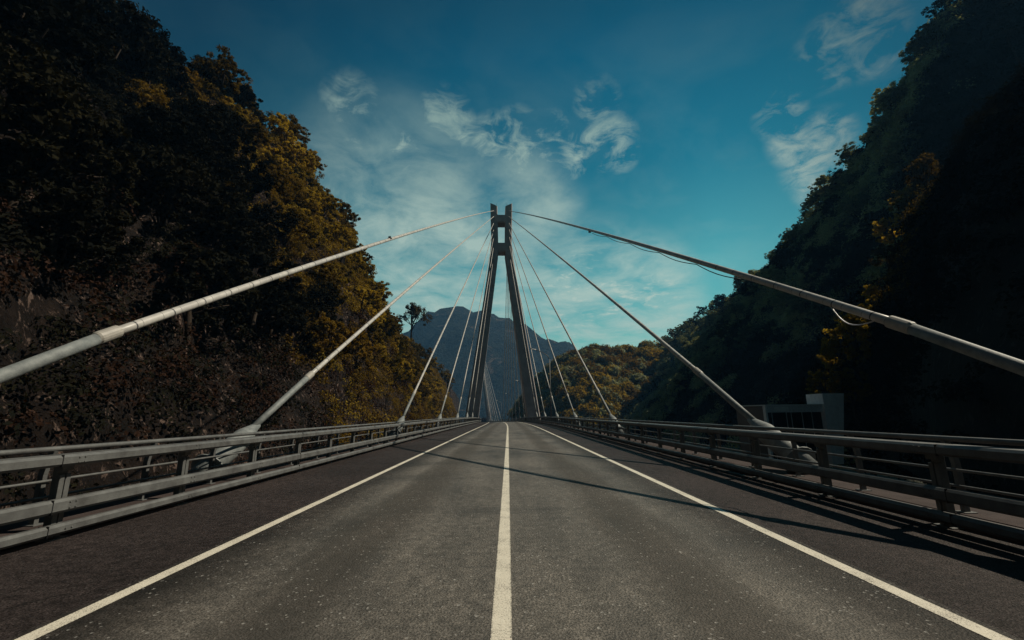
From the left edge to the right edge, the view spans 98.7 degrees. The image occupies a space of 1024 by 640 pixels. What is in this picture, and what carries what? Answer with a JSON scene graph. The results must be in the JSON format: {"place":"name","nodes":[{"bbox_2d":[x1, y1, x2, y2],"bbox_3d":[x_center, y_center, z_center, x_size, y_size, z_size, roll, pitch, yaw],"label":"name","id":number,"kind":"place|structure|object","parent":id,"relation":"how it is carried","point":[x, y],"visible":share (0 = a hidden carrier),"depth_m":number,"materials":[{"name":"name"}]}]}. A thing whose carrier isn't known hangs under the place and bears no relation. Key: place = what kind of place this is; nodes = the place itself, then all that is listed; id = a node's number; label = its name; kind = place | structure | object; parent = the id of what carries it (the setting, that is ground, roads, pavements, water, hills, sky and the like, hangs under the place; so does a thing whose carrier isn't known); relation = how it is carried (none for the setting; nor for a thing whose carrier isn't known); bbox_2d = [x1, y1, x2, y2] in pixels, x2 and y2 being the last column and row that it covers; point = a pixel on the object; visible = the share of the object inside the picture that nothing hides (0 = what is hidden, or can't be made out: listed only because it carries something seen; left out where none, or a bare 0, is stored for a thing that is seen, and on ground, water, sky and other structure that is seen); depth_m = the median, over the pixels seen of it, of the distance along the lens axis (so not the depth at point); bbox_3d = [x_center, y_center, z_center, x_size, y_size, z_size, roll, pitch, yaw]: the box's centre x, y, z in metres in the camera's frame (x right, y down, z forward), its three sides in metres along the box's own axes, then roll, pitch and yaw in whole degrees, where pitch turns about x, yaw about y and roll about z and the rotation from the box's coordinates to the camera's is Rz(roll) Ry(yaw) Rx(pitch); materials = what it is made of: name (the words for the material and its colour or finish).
{"place":"outdoors","nodes":[
{"label":"outdoors","id":0,"kind":"place"},
{"bbox_2d":[0,43,458,508],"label":"hillside","id":1,"kind":"structure","parent":0,"point":[20,313],"depth_m":29.21,"materials":[{"name":"green plant"}]},
{"bbox_2d":[0,25,100,134],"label":"broadleaf tree","id":2,"kind":"object","parent":1,"relation":"on","point":[23,45],"visible":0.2,"depth_m":31.32,"materials":[{"name":"green plant"}]},
{"bbox_2d":[0,0,116,81],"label":"broadleaf tree","id":3,"kind":"object","parent":1,"relation":"on","point":[67,33],"visible":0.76,"depth_m":38.55,"materials":[{"name":"green plant"}]},
{"bbox_2d":[0,49,141,232],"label":"broadleaf tree","id":4,"kind":"object","parent":1,"relation":"on","point":[57,117],"visible":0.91,"depth_m":28.92,"materials":[{"name":"green plant"}]},
{"bbox_2d":[0,159,147,284],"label":"broadleaf tree","id":5,"kind":"object","parent":1,"relation":"on","point":[72,212],"visible":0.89,"depth_m":27.16,"materials":[{"name":"green plant"}]},
{"bbox_2d":[76,53,142,109],"bbox_3d":[-50.353,-27.042,53.265,8.171,10.948,8.916,-12,-16,42],"label":"broadleaf tree","id":6,"kind":"object","parent":1,"relation":"on","point":[118,81],"visible":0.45,"depth_m":53.48,"materials":[{"name":"green plant"}]},
{"bbox_2d":[76,0,168,62],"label":"broadleaf tree","id":7,"kind":"object","parent":1,"relation":"on","point":[139,23],"visible":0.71,"depth_m":59.01,"materials":[{"name":"green plant"}]},
{"bbox_2d":[122,78,169,110],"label":"broadleaf tree","id":8,"kind":"object","parent":1,"relation":"on","point":[146,92],"visible":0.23,"depth_m":59.09,"materials":[{"name":"green plant"}]},
{"bbox_2d":[142,19,173,53],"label":"broadleaf tree","id":9,"kind":"object","parent":1,"relation":"on","point":[163,38],"visible":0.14,"depth_m":76.77,"materials":[{"name":"green plant"}]},
{"bbox_2d":[122,37,194,92],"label":"broadleaf tree","id":10,"kind":"object","parent":1,"relation":"on","point":[179,77],"visible":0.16,"depth_m":70.77,"materials":[{"name":"green plant"}]},
{"bbox_2d":[118,43,199,104],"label":"broadleaf tree","id":11,"kind":"object","parent":1,"relation":"on","point":[144,56],"visible":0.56,"depth_m":66.94,"materials":[{"name":"green plant"}]},
{"bbox_2d":[103,101,215,176],"bbox_3d":[-38.232,-17.890,47.732,10.220,14.273,8.619,7,-14,-32],"label":"broadleaf tree","id":12,"kind":"object","parent":1,"relation":"on","point":[188,135],"visible":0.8,"depth_m":46.91,"materials":[{"name":"green plant"}]},
{"bbox_2d":[165,44,191,67],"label":"broadleaf tree","id":13,"kind":"object","parent":1,"relation":"on","point":[178,56],"visible":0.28,"depth_m":79.93,"materials":[{"name":"green plant"}]},
{"bbox_2d":[163,67,206,100],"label":"broadleaf tree","id":14,"kind":"object","parent":1,"relation":"on","point":[195,87],"visible":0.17,"depth_m":76.51,"materials":[{"name":"green plant"}]},
{"bbox_2d":[151,238,262,356],"bbox_3d":[-26.871,-1.155,38.142,10.880,12.187,9.396,-6,-10,39],"label":"broadleaf tree","id":15,"kind":"object","parent":1,"relation":"on","point":[210,265],"visible":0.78,"depth_m":38.73,"materials":[{"name":"green plant"}]},
{"bbox_2d":[175,96,257,148],"bbox_3d":[-45.888,-26.317,65.657,12.583,15.839,11.273,-8,-12,17],"label":"broadleaf tree","id":16,"kind":"object","parent":1,"relation":"on","point":[186,106],"visible":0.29,"depth_m":64.27,"materials":[{"name":"green plant"}]},
{"bbox_2d":[189,44,252,100],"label":"broadleaf tree","id":17,"kind":"object","parent":1,"relation":"on","point":[212,67],"visible":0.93,"depth_m":82.01,"materials":[{"name":"green plant"}]},
{"bbox_2d":[0,28,458,508],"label":"undergrowth","id":18,"kind":"object","parent":1,"relation":"on","point":[277,359],"visible":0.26,"depth_m":34.21,"materials":[{"name":"green plant"}]},
{"bbox_2d":[225,81,263,120],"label":"broadleaf tree","id":19,"kind":"object","parent":1,"relation":"on","point":[248,94],"visible":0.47,"depth_m":94.89,"materials":[{"name":"green plant"}]},
{"bbox_2d":[215,145,275,197],"bbox_3d":[-38.474,-18.592,61.894,10.995,11.220,8.188,-15,-24,30],"label":"broadleaf tree","id":20,"kind":"object","parent":1,"relation":"on","point":[260,183],"visible":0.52,"depth_m":62.40,"materials":[{"name":"green plant"}]},
{"bbox_2d":[238,121,272,161],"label":"broadleaf tree","id":21,"kind":"object","parent":1,"relation":"on","point":[258,131],"visible":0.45,"depth_m":79.00,"materials":[{"name":"green plant"}]},
{"bbox_2d":[225,243,291,276],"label":"broadleaf tree","id":22,"kind":"object","parent":1,"relation":"on","point":[282,258],"visible":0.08,"depth_m":53.40,"materials":[{"name":"green plant"}]},
{"bbox_2d":[213,261,321,344],"bbox_3d":[-27.150,0.301,47.075,10.293,13.702,11.395,9,-15,-38],"label":"broadleaf tree","id":23,"kind":"object","parent":1,"relation":"on","point":[273,303],"visible":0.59,"depth_m":46.73,"materials":[{"name":"green plant"}]},
{"bbox_2d":[231,268,310,341],"bbox_3d":[-28.586,0.369,51.642,10.263,12.270,8.795,9,-15,-38],"label":"broadleaf tree","id":24,"kind":"object","parent":1,"relation":"on","point":[240,306],"visible":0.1,"depth_m":51.02,"materials":[{"name":"green plant"}]},
{"bbox_2d":[244,201,300,250],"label":"broadleaf tree","id":25,"kind":"object","parent":1,"relation":"on","point":[264,214],"visible":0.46,"depth_m":63.03,"materials":[{"name":"green plant"}]},
{"bbox_2d":[260,164,303,201],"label":"broadleaf tree","id":26,"kind":"object","parent":1,"relation":"on","point":[278,174],"visible":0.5,"depth_m":71.93,"materials":[{"name":"green plant"}]},
{"bbox_2d":[268,112,300,150],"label":"broadleaf tree","id":27,"kind":"object","parent":1,"relation":"on","point":[282,121],"visible":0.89,"depth_m":98.67,"materials":[{"name":"green plant"}]},
{"bbox_2d":[260,297,320,354],"bbox_3d":[-27.191,2.367,53.125,10.011,12.579,8.645,-7,-14,4],"label":"broadleaf tree","id":28,"kind":"object","parent":1,"relation":"on","point":[307,336],"visible":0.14,"depth_m":52.06,"materials":[{"name":"green plant"}]},
{"bbox_2d":[277,113,310,149],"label":"broadleaf tree","id":29,"kind":"object","parent":1,"relation":"on","point":[294,126],"visible":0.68,"depth_m":107.49,"materials":[{"name":"green plant"}]},
{"bbox_2d":[275,176,319,219],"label":"broadleaf tree","id":30,"kind":"object","parent":1,"relation":"on","point":[300,200],"visible":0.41,"depth_m":82.57,"materials":[{"name":"green plant"}]},
{"bbox_2d":[276,140,319,173],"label":"broadleaf tree","id":31,"kind":"object","parent":1,"relation":"on","point":[310,156],"visible":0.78,"depth_m":99.76,"materials":[{"name":"green plant"}]},
{"bbox_2d":[278,207,318,262],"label":"broadleaf tree","id":32,"kind":"object","parent":1,"relation":"on","point":[302,224],"visible":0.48,"depth_m":70.52,"materials":[{"name":"green plant"}]},
{"bbox_2d":[278,202,332,246],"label":"broadleaf tree","id":33,"kind":"object","parent":1,"relation":"on","point":[312,224],"visible":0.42,"depth_m":79.24,"materials":[{"name":"green plant"}]},
{"bbox_2d":[286,167,330,199],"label":"broadleaf tree","id":34,"kind":"object","parent":1,"relation":"on","point":[299,171],"visible":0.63,"depth_m":100.76,"materials":[{"name":"green plant"}]},
{"bbox_2d":[297,281,344,339],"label":"broadleaf tree","id":35,"kind":"object","parent":1,"relation":"on","point":[329,301],"visible":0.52,"depth_m":63.20,"materials":[{"name":"green plant"}]},
{"bbox_2d":[297,263,347,304],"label":"broadleaf tree","id":36,"kind":"object","parent":1,"relation":"on","point":[323,273],"visible":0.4,"depth_m":68.78,"materials":[{"name":"green plant"}]},
{"bbox_2d":[301,311,356,355],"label":"broadleaf tree","id":37,"kind":"object","parent":1,"relation":"on","point":[325,323],"visible":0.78,"depth_m":58.70,"materials":[{"name":"green plant"}]},
{"bbox_2d":[320,193,341,224],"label":"broadleaf tree","id":38,"kind":"object","parent":1,"relation":"on","point":[332,216],"visible":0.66,"depth_m":106.44,"materials":[{"name":"green plant"}]},
{"bbox_2d":[318,220,347,244],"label":"broadleaf tree","id":39,"kind":"object","parent":1,"relation":"on","point":[338,229],"visible":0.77,"depth_m":91.62,"materials":[{"name":"green plant"}]},
{"bbox_2d":[331,197,360,224],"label":"broadleaf tree","id":40,"kind":"object","parent":1,"relation":"on","point":[350,216],"visible":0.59,"depth_m":116.07,"materials":[{"name":"green plant"}]},
{"bbox_2d":[342,245,369,273],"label":"broadleaf tree","id":41,"kind":"object","parent":1,"relation":"on","point":[357,256],"visible":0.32,"depth_m":94.20,"materials":[{"name":"green plant"}]},
{"bbox_2d":[338,327,384,375],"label":"broadleaf tree","id":42,"kind":"object","parent":1,"relation":"on","point":[352,350],"visible":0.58,"depth_m":68.13,"materials":[{"name":"green plant"}]},
{"bbox_2d":[344,284,385,318],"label":"broadleaf tree","id":43,"kind":"object","parent":1,"relation":"on","point":[363,294],"visible":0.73,"depth_m":88.08,"materials":[{"name":"green plant"}]},
{"bbox_2d":[359,319,387,341],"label":"broadleaf tree","id":44,"kind":"object","parent":1,"relation":"on","point":[374,327],"visible":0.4,"depth_m":87.66,"materials":[{"name":"green plant"}]},
{"bbox_2d":[386,355,408,378],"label":"broadleaf tree","id":45,"kind":"object","parent":1,"relation":"on","point":[395,364],"visible":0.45,"depth_m":98.53,"materials":[{"name":"green plant"}]},
{"bbox_2d":[397,302,432,337],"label":"broadleaf tree","id":46,"kind":"object","parent":1,"relation":"on","point":[415,311],"visible":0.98,"depth_m":209.41,"materials":[{"name":"green plant"}]},
{"bbox_2d":[401,306,573,421],"bbox_3d":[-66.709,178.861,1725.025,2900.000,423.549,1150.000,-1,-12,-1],"label":"mountain","id":47,"kind":"structure","parent":0,"point":[427,336],"depth_m":1351.03,"materials":[{"name":"stone"}]},
{"bbox_2d":[0,422,1023,639],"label":"road","id":48,"kind":"structure","parent":0,"point":[602,548],"depth_m":5.21,"materials":[{"name":"grey asphalt"}]},
{"bbox_2d":[15,423,487,639],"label":"edge line","id":49,"kind":"object","parent":48,"relation":"on","point":[52,626],"visible":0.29,"depth_m":4.89,"materials":[{"name":"paint"}]},
{"bbox_2d":[490,422,511,639],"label":"line","id":50,"kind":"object","parent":48,"relation":"on","point":[501,625],"visible":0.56,"depth_m":4.77,"materials":[{"name":"paint"}]},
{"bbox_2d":[521,422,1012,639],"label":"edge line","id":51,"kind":"object","parent":48,"relation":"on","point":[963,622],"visible":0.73,"depth_m":4.65,"materials":[{"name":"paint"}]},
{"bbox_2d":[105,0,954,349],"label":"sky","id":52,"kind":"structure","parent":0,"point":[698,129],"materials":[{"name":"blue"}]},
{"bbox_2d":[566,353,653,429],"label":"wooded hill","id":53,"kind":"structure","parent":0,"point":[650,375],"depth_m":277.23,"materials":[{"name":"green plant"}]},
{"bbox_2d":[507,340,672,430],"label":"forest","id":54,"kind":"object","parent":53,"relation":"on","point":[618,380],"visible":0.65,"depth_m":293.93,"materials":[{"name":"green plant"}]},
{"bbox_2d":[655,438,922,483],"bbox_3d":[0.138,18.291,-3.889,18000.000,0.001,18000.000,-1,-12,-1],"label":"ground","id":55,"kind":"structure","parent":0,"point":[903,479],"depth_m":143.43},
{"bbox_2d":[465,203,540,420],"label":"pylon","id":56,"kind":"object","parent":55,"relation":"on","point":[502,221],"visible":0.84,"depth_m":124.26,"materials":[{"name":"concrete"}]},
{"bbox_2d":[0,211,491,383],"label":"stay cable","id":57,"kind":"object","parent":56,"relation":"attached to","point":[30,364],"visible":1,"depth_m":8.77,"materials":[{"name":"metal"}]},
{"bbox_2d":[188,216,493,480],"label":"stay cable","id":58,"kind":"object","parent":56,"relation":"attached to","point":[255,426],"visible":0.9,"depth_m":14.04,"materials":[{"name":"metal"}]},
{"bbox_2d":[389,223,493,435],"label":"stay cable","id":59,"kind":"object","parent":56,"relation":"attached to","point":[402,418],"visible":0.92,"depth_m":38.90,"materials":[{"name":"metal"}]},
{"bbox_2d":[435,229,493,426],"bbox_3d":[-6.723,-7.843,89.288,0.570,0.570,92.916,-1,25,2],"label":"stay cable","id":60,"kind":"object","parent":56,"relation":"attached to","point":[439,417],"visible":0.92,"depth_m":61.20,"materials":[{"name":"metal"}]},
{"bbox_2d":[509,230,580,427],"bbox_3d":[3.103,-7.915,89.477,0.570,0.570,93.223,1,25,-6],"label":"stay cable","id":61,"kind":"object","parent":56,"relation":"attached to","point":[574,415],"visible":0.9,"depth_m":62.28,"materials":[{"name":"metal"}]},
{"bbox_2d":[509,224,624,435],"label":"stay cable","id":62,"kind":"object","parent":56,"relation":"attached to","point":[611,416],"visible":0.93,"depth_m":38.52,"materials":[{"name":"metal"}]},
{"bbox_2d":[509,217,817,473],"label":"stay cable","id":63,"kind":"object","parent":56,"relation":"attached to","point":[752,420],"visible":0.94,"depth_m":14.25,"materials":[{"name":"metal"}]},
{"bbox_2d":[510,211,1023,375],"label":"stay cable","id":64,"kind":"object","parent":56,"relation":"attached to","point":[994,358],"visible":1,"depth_m":8.59,"materials":[{"name":"metal"}]},
{"bbox_2d":[629,0,1023,478],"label":"hillside","id":65,"kind":"structure","parent":0,"point":[962,34],"depth_m":118.98,"materials":[{"name":"green plant"}]},
{"bbox_2d":[692,352,717,377],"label":"broadleaf tree","id":66,"kind":"object","parent":65,"relation":"on","point":[702,360],"visible":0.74,"depth_m":192.36,"materials":[{"name":"green plant"}]},
{"bbox_2d":[722,302,747,320],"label":"broadleaf tree","id":67,"kind":"object","parent":65,"relation":"on","point":[733,308],"visible":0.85,"depth_m":219.71,"materials":[{"name":"green plant"}]},
{"bbox_2d":[755,265,784,288],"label":"broadleaf tree","id":68,"kind":"object","parent":65,"relation":"on","point":[771,272],"visible":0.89,"depth_m":190.57,"materials":[{"name":"green plant"}]},
{"bbox_2d":[769,289,794,313],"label":"broadleaf tree","id":69,"kind":"object","parent":65,"relation":"on","point":[778,299],"visible":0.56,"depth_m":156.62,"materials":[{"name":"green plant"}]},
{"bbox_2d":[798,292,843,335],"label":"broadleaf tree","id":70,"kind":"object","parent":65,"relation":"on","point":[815,306],"visible":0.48,"depth_m":110.69,"materials":[{"name":"green plant"}]},
{"bbox_2d":[620,0,1023,483],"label":"undergrowth","id":71,"kind":"object","parent":65,"relation":"on","point":[823,229],"visible":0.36,"depth_m":131.39,"materials":[{"name":"green plant"}]},
{"bbox_2d":[807,175,837,199],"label":"broadleaf tree","id":72,"kind":"object","parent":65,"relation":"on","point":[820,182],"visible":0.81,"depth_m":196.72,"materials":[{"name":"green plant"}]},
{"bbox_2d":[815,195,844,218],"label":"broadleaf tree","id":73,"kind":"object","parent":65,"relation":"on","point":[828,205],"visible":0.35,"depth_m":167.41,"materials":[{"name":"green plant"}]},
{"bbox_2d":[835,141,859,166],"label":"broadleaf tree","id":74,"kind":"object","parent":65,"relation":"on","point":[846,153],"visible":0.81,"depth_m":182.82,"materials":[{"name":"green plant"}]},
{"bbox_2d":[834,169,863,196],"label":"broadleaf tree","id":75,"kind":"object","parent":65,"relation":"on","point":[849,178],"visible":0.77,"depth_m":161.31,"materials":[{"name":"green plant"}]},
{"bbox_2d":[837,191,874,233],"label":"broadleaf tree","id":76,"kind":"object","parent":65,"relation":"on","point":[849,205],"visible":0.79,"depth_m":131.04,"materials":[{"name":"green plant"}]},
{"bbox_2d":[858,203,897,245],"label":"broadleaf tree","id":77,"kind":"object","parent":65,"relation":"on","point":[878,215],"visible":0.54,"depth_m":109.50,"materials":[{"name":"green plant"}]},
{"bbox_2d":[867,110,896,146],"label":"broadleaf tree","id":78,"kind":"object","parent":65,"relation":"on","point":[885,118],"visible":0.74,"depth_m":145.67,"materials":[{"name":"green plant"}]},
{"bbox_2d":[870,81,912,123],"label":"broadleaf tree","id":79,"kind":"object","parent":65,"relation":"on","point":[899,91],"visible":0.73,"depth_m":146.29,"materials":[{"name":"green plant"}]},
{"bbox_2d":[874,122,920,172],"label":"broadleaf tree","id":80,"kind":"object","parent":65,"relation":"on","point":[892,146],"visible":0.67,"depth_m":119.14,"materials":[{"name":"green plant"}]},
{"bbox_2d":[891,101,919,131],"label":"broadleaf tree","id":81,"kind":"object","parent":65,"relation":"on","point":[896,115],"visible":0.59,"depth_m":128.22,"materials":[{"name":"green plant"}]},
{"bbox_2d":[898,19,966,64],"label":"broadleaf tree","id":82,"kind":"object","parent":65,"relation":"on","point":[932,32],"visible":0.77,"depth_m":136.35,"materials":[{"name":"green plant"}]},
{"bbox_2d":[920,0,962,20],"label":"broadleaf tree","id":83,"kind":"object","parent":65,"relation":"on","point":[941,4],"visible":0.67,"depth_m":138.23,"materials":[{"name":"green plant"}]},
{"bbox_2d":[942,0,1008,42],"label":"broadleaf tree","id":84,"kind":"object","parent":65,"relation":"on","point":[986,7],"visible":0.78,"depth_m":122.71,"materials":[{"name":"green plant"}]},
{"bbox_2d":[876,93,1023,500],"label":"cliff","id":85,"kind":"structure","parent":0,"point":[974,317],"depth_m":32.96,"materials":[{"name":"green plant"}]},
{"bbox_2d":[736,393,843,463],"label":"gallery building","id":86,"kind":"structure","parent":85,"relation":"on","point":[823,411],"depth_m":53.75,"materials":[{"name":"concrete"}]},
{"bbox_2d":[805,369,842,393],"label":"broadleaf tree","id":87,"kind":"object","parent":85,"relation":"on","point":[828,383],"visible":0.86,"depth_m":65.27,"materials":[{"name":"green plant"}]},
{"bbox_2d":[816,336,872,392],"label":"broadleaf tree","id":88,"kind":"object","parent":85,"relation":"on","point":[829,354],"visible":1,"depth_m":65.27,"materials":[{"name":"green plant"}]},
{"bbox_2d":[823,311,871,364],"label":"broadleaf tree","id":89,"kind":"object","parent":85,"relation":"on","point":[850,318],"visible":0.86,"depth_m":65.30,"materials":[{"name":"green plant"}]},
{"bbox_2d":[861,284,888,304],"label":"broadleaf tree","id":90,"kind":"object","parent":85,"relation":"on","point":[875,288],"visible":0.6,"depth_m":68.49,"materials":[{"name":"green plant"}]},
{"bbox_2d":[872,213,903,254],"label":"broadleaf tree","id":91,"kind":"object","parent":85,"relation":"on","point":[881,227],"visible":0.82,"depth_m":71.96,"materials":[{"name":"green plant"}]},
{"bbox_2d":[888,184,925,211],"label":"broadleaf tree","id":92,"kind":"object","parent":85,"relation":"on","point":[903,199],"visible":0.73,"depth_m":71.42,"materials":[{"name":"green plant"}]},
{"bbox_2d":[902,152,942,191],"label":"broadleaf tree","id":93,"kind":"object","parent":85,"relation":"on","point":[920,171],"visible":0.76,"depth_m":72.83,"materials":[{"name":"green plant"}]},
{"bbox_2d":[859,57,1023,495],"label":"undergrowth","id":94,"kind":"object","parent":85,"relation":"on","point":[949,186],"visible":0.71,"depth_m":42.64,"materials":[{"name":"green plant"}]},
{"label":"bridge deck","id":95,"kind":"structure","parent":0,"visible":0},
{"bbox_2d":[0,425,458,551],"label":"kerb","id":96,"kind":"structure","parent":95,"relation":"on","point":[10,529],"depth_m":8.59,"materials":[{"name":"concrete"}]},
{"bbox_2d":[0,417,475,526],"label":"pedestrian railing","id":97,"kind":"object","parent":96,"relation":"on","point":[40,486],"visible":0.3,"depth_m":8.69,"materials":[{"name":"metal"}]},
{"bbox_2d":[0,418,480,549],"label":"guardrail","id":98,"kind":"object","parent":96,"relation":"on","point":[55,506],"visible":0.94,"depth_m":7.91,"materials":[{"name":"metal"}]},
{"bbox_2d":[515,421,1023,544],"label":"kerb","id":99,"kind":"structure","parent":95,"relation":"on","point":[1004,519],"depth_m":8.30,"materials":[{"name":"concrete"}]},
{"bbox_2d":[486,417,1023,542],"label":"guardrail","id":100,"kind":"object","parent":99,"relation":"on","point":[942,494],"visible":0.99,"depth_m":7.66,"materials":[{"name":"metal"}]},
{"bbox_2d":[495,416,1023,513],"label":"pedestrian railing","id":101,"kind":"object","parent":99,"relation":"on","point":[956,469],"visible":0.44,"depth_m":8.72,"materials":[{"name":"metal"}]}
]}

